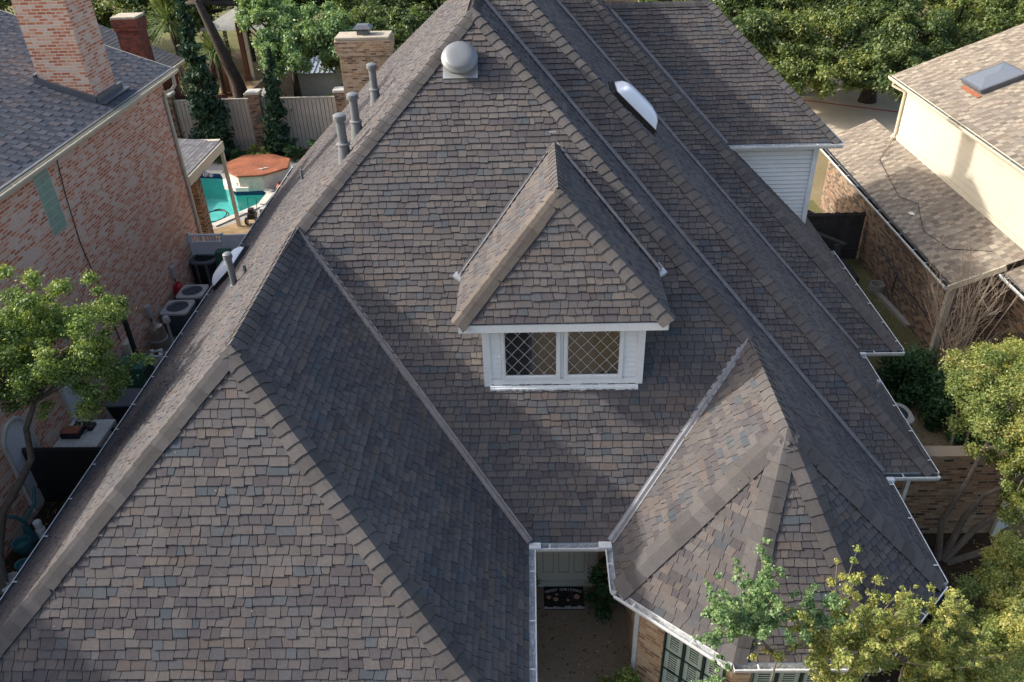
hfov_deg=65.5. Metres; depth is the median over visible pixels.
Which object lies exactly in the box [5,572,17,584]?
garden pot
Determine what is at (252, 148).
shrub
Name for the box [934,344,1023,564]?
garden tree
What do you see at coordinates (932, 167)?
beige house
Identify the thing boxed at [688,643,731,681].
sapling
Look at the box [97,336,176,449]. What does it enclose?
path
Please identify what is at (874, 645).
sapling
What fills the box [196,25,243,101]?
yucca
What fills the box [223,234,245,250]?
yard hoarding
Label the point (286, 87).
boundary wall
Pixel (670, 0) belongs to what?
oak tree
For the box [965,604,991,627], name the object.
sapling
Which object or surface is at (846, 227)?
dark wood fence
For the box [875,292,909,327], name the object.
kerb
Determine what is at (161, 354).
pool plumbing
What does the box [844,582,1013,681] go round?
sapling
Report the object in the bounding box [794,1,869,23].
oak tree
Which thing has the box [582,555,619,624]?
entry shrub
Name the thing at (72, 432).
griddle
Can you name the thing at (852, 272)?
timber sleeper
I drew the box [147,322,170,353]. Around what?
pool filter
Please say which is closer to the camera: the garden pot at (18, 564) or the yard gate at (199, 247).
the garden pot at (18, 564)
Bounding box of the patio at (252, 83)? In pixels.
[172,51,263,102]
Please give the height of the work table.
0.930 m
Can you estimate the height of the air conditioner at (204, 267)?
1.045 m
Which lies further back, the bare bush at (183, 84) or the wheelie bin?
the bare bush at (183, 84)
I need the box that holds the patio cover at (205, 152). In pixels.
[178,139,240,240]
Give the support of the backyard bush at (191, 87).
on the patio at (252, 83)
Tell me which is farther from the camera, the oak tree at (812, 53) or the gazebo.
the gazebo
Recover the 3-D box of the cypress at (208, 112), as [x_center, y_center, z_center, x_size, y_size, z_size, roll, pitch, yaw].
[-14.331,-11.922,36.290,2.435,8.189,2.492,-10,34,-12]
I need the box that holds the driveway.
[771,30,922,134]
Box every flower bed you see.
[0,503,63,597]
[868,533,1023,681]
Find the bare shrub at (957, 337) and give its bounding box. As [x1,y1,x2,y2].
[922,224,1023,370]
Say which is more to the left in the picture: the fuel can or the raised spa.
the fuel can
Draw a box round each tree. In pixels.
[0,0,113,28]
[0,262,155,594]
[91,0,218,42]
[112,0,236,65]
[149,0,322,102]
[234,0,354,101]
[312,0,397,16]
[314,0,432,73]
[319,81,342,100]
[361,0,445,38]
[638,0,752,13]
[710,0,791,66]
[753,0,875,99]
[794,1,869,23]
[815,0,959,103]
[882,0,1023,54]
[913,604,1023,681]
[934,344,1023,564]
[938,375,971,445]
[951,522,1023,653]
[963,333,1023,444]
[971,531,1018,584]
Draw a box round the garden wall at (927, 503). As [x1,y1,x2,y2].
[894,445,1013,532]
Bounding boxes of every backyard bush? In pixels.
[171,47,196,76]
[180,78,219,94]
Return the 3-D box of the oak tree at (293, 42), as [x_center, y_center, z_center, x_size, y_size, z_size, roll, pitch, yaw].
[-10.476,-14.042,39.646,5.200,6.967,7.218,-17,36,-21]
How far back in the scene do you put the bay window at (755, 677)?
12.44 m
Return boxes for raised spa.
[223,154,290,191]
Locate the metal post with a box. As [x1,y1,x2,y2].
[122,317,138,354]
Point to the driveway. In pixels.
(836, 119)
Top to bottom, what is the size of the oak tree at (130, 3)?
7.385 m
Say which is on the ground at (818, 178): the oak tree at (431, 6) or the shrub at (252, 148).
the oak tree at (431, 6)
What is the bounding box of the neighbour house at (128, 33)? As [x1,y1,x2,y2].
[98,12,184,95]
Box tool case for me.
[87,422,96,430]
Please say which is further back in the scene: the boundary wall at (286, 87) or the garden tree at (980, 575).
the boundary wall at (286, 87)
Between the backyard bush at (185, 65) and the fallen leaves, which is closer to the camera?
the fallen leaves
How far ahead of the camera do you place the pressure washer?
31.37 m
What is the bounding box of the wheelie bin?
[103,388,141,423]
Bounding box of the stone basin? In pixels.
[868,280,885,294]
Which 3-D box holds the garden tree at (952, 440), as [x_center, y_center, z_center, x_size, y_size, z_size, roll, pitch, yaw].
[10.366,2.079,17.973,1.443,2.499,2.375,-1,33,2]
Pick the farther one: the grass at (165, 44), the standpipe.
the grass at (165, 44)
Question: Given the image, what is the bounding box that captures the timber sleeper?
[840,258,858,282]
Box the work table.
[53,419,115,449]
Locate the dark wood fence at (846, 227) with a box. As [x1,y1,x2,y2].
[807,212,866,258]
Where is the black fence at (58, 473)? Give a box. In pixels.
[21,447,101,501]
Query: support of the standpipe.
on the path at (108, 416)
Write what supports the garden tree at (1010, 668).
on the flower bed at (966, 566)
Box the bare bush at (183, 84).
[157,55,212,95]
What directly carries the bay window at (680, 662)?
in the shingled house at (590, 228)
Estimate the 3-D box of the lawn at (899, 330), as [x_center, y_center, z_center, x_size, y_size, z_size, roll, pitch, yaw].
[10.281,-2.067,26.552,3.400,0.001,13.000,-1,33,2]
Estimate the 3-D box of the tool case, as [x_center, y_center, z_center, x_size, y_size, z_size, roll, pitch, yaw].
[-10.299,2.090,19.514,0.130,0.088,0.250,-1,33,2]
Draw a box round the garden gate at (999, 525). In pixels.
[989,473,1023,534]
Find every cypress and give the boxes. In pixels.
[175,0,239,158]
[259,46,291,155]
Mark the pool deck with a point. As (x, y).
(215, 166)
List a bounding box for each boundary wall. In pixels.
[239,77,265,102]
[261,67,293,101]
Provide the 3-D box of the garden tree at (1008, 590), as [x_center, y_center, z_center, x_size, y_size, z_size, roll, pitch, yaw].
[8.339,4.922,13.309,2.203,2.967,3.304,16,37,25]
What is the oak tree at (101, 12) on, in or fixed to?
on the grass at (165, 44)
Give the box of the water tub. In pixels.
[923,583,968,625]
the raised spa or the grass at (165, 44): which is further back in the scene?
the grass at (165, 44)
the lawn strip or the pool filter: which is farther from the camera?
the pool filter
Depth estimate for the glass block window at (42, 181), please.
19.07 m
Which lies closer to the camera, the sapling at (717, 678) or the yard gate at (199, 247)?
the sapling at (717, 678)
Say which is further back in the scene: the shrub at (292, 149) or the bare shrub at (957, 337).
the shrub at (292, 149)
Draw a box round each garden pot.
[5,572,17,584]
[11,535,33,555]
[14,558,26,571]
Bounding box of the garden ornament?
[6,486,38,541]
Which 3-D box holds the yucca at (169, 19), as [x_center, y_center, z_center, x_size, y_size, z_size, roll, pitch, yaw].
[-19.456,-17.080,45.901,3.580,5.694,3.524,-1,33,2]
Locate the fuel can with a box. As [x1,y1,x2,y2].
[173,281,182,294]
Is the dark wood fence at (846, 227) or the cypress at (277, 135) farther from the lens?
the cypress at (277, 135)
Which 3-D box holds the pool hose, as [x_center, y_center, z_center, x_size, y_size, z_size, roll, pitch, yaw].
[-12.131,-5.149,32.625,1.092,0.058,1.287,-1,33,2]
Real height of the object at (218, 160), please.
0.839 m
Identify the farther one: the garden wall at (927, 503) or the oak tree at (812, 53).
the oak tree at (812, 53)
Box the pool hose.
[209,209,228,221]
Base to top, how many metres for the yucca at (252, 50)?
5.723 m
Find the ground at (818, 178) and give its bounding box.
[46,0,1023,681]
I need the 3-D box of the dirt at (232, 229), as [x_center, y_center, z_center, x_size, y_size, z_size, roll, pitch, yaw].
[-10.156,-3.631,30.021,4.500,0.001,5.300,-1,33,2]
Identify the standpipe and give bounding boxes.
[162,315,173,343]
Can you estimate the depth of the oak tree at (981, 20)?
40.35 m
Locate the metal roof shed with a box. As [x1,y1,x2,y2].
[284,55,342,100]
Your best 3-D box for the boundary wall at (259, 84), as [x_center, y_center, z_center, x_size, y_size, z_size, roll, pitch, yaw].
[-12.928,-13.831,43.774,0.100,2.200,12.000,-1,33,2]
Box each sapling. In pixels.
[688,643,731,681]
[691,537,861,681]
[747,544,927,681]
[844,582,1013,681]
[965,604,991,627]
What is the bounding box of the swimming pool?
[200,170,273,225]
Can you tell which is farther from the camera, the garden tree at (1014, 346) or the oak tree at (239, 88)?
the oak tree at (239, 88)
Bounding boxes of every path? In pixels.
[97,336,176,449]
[536,585,630,681]
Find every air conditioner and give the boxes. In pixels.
[160,300,195,335]
[176,284,208,307]
[190,254,217,288]
[895,402,913,426]
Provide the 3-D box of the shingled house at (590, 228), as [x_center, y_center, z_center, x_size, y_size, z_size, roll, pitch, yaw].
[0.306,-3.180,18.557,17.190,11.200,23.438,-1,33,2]
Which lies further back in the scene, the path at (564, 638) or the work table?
the work table
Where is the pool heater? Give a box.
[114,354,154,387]
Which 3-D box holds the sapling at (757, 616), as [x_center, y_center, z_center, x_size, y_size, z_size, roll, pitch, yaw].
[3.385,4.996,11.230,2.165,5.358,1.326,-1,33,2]
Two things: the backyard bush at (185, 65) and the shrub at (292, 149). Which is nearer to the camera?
the shrub at (292, 149)
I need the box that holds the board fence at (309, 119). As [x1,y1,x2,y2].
[166,86,345,151]
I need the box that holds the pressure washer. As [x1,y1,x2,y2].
[244,198,257,224]
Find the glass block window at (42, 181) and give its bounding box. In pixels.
[32,168,67,236]
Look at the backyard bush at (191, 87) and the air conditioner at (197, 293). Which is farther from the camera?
the backyard bush at (191, 87)
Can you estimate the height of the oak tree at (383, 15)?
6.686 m
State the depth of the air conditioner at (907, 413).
19.30 m
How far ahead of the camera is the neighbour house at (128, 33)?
37.24 m
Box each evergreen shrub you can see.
[875,341,947,407]
[913,373,995,445]
[923,365,956,405]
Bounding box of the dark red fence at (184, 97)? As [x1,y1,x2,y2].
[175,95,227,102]
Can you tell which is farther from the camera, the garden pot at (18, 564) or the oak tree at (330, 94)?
the oak tree at (330, 94)
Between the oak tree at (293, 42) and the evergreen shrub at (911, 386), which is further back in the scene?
the oak tree at (293, 42)
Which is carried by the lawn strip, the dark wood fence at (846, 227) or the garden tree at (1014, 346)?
the garden tree at (1014, 346)
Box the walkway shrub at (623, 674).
[596,664,640,681]
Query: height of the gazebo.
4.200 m
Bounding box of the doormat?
[544,586,584,609]
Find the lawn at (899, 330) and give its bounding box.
[808,200,921,370]
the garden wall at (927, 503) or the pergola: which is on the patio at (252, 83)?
the pergola
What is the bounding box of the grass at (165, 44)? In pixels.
[3,0,406,52]
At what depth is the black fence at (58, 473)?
18.09 m
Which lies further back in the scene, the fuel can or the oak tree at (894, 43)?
the oak tree at (894, 43)
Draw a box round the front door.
[537,552,588,579]
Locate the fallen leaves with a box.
[7,232,1023,681]
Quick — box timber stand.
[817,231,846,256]
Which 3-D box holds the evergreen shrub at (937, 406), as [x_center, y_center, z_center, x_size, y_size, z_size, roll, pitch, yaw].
[11.253,1.624,19.492,2.338,2.133,2.499,-1,33,2]
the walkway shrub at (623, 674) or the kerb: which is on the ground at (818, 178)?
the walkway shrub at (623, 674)
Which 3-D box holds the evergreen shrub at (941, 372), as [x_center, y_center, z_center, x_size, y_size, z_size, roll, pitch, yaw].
[11.530,1.250,20.612,1.939,1.609,2.550,-11,34,-13]
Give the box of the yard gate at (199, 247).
[187,232,225,255]
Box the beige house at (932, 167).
[819,23,1023,359]
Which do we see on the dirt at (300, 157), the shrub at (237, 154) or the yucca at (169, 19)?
the shrub at (237, 154)
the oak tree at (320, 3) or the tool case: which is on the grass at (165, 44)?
the oak tree at (320, 3)
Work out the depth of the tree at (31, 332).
13.84 m
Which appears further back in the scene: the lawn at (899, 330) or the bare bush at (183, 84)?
the bare bush at (183, 84)
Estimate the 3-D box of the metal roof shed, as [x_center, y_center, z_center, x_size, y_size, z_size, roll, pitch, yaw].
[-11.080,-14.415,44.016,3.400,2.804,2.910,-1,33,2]
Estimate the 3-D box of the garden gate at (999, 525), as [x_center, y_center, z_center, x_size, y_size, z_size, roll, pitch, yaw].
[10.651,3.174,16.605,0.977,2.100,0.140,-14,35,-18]
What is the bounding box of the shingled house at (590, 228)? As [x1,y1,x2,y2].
[0,0,947,681]
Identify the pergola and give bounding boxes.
[219,23,255,96]
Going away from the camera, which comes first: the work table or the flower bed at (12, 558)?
the flower bed at (12, 558)
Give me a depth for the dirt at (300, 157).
38.08 m
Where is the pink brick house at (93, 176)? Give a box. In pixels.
[0,0,204,559]
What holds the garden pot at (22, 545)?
on the flower bed at (12, 558)
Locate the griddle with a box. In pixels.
[60,417,91,438]
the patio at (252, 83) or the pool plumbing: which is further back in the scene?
the patio at (252, 83)
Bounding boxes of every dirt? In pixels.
[213,216,257,240]
[226,150,307,160]
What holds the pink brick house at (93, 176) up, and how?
on the ground at (818, 178)
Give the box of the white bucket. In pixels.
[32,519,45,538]
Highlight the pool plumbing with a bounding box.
[150,349,166,368]
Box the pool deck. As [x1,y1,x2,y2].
[200,159,299,228]
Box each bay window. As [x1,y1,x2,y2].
[659,631,725,681]
[750,673,820,681]
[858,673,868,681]
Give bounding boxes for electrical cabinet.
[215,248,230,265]
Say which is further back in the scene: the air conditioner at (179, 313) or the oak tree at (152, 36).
the oak tree at (152, 36)
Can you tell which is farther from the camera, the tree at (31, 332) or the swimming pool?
the swimming pool
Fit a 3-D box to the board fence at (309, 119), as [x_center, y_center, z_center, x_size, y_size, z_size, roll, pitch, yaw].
[-13.089,-10.481,38.021,15.000,2.900,0.620,-1,33,2]
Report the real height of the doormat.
0.020 m
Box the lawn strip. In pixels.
[904,398,957,445]
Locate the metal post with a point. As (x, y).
(129, 335)
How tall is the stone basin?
0.300 m
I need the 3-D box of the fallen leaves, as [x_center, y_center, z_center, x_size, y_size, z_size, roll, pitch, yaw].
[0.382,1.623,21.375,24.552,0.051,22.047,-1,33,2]
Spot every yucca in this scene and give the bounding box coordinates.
[145,0,198,91]
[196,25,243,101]
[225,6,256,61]
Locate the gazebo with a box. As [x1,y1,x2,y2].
[199,7,273,78]
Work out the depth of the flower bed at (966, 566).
16.39 m
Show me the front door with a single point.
(550, 565)

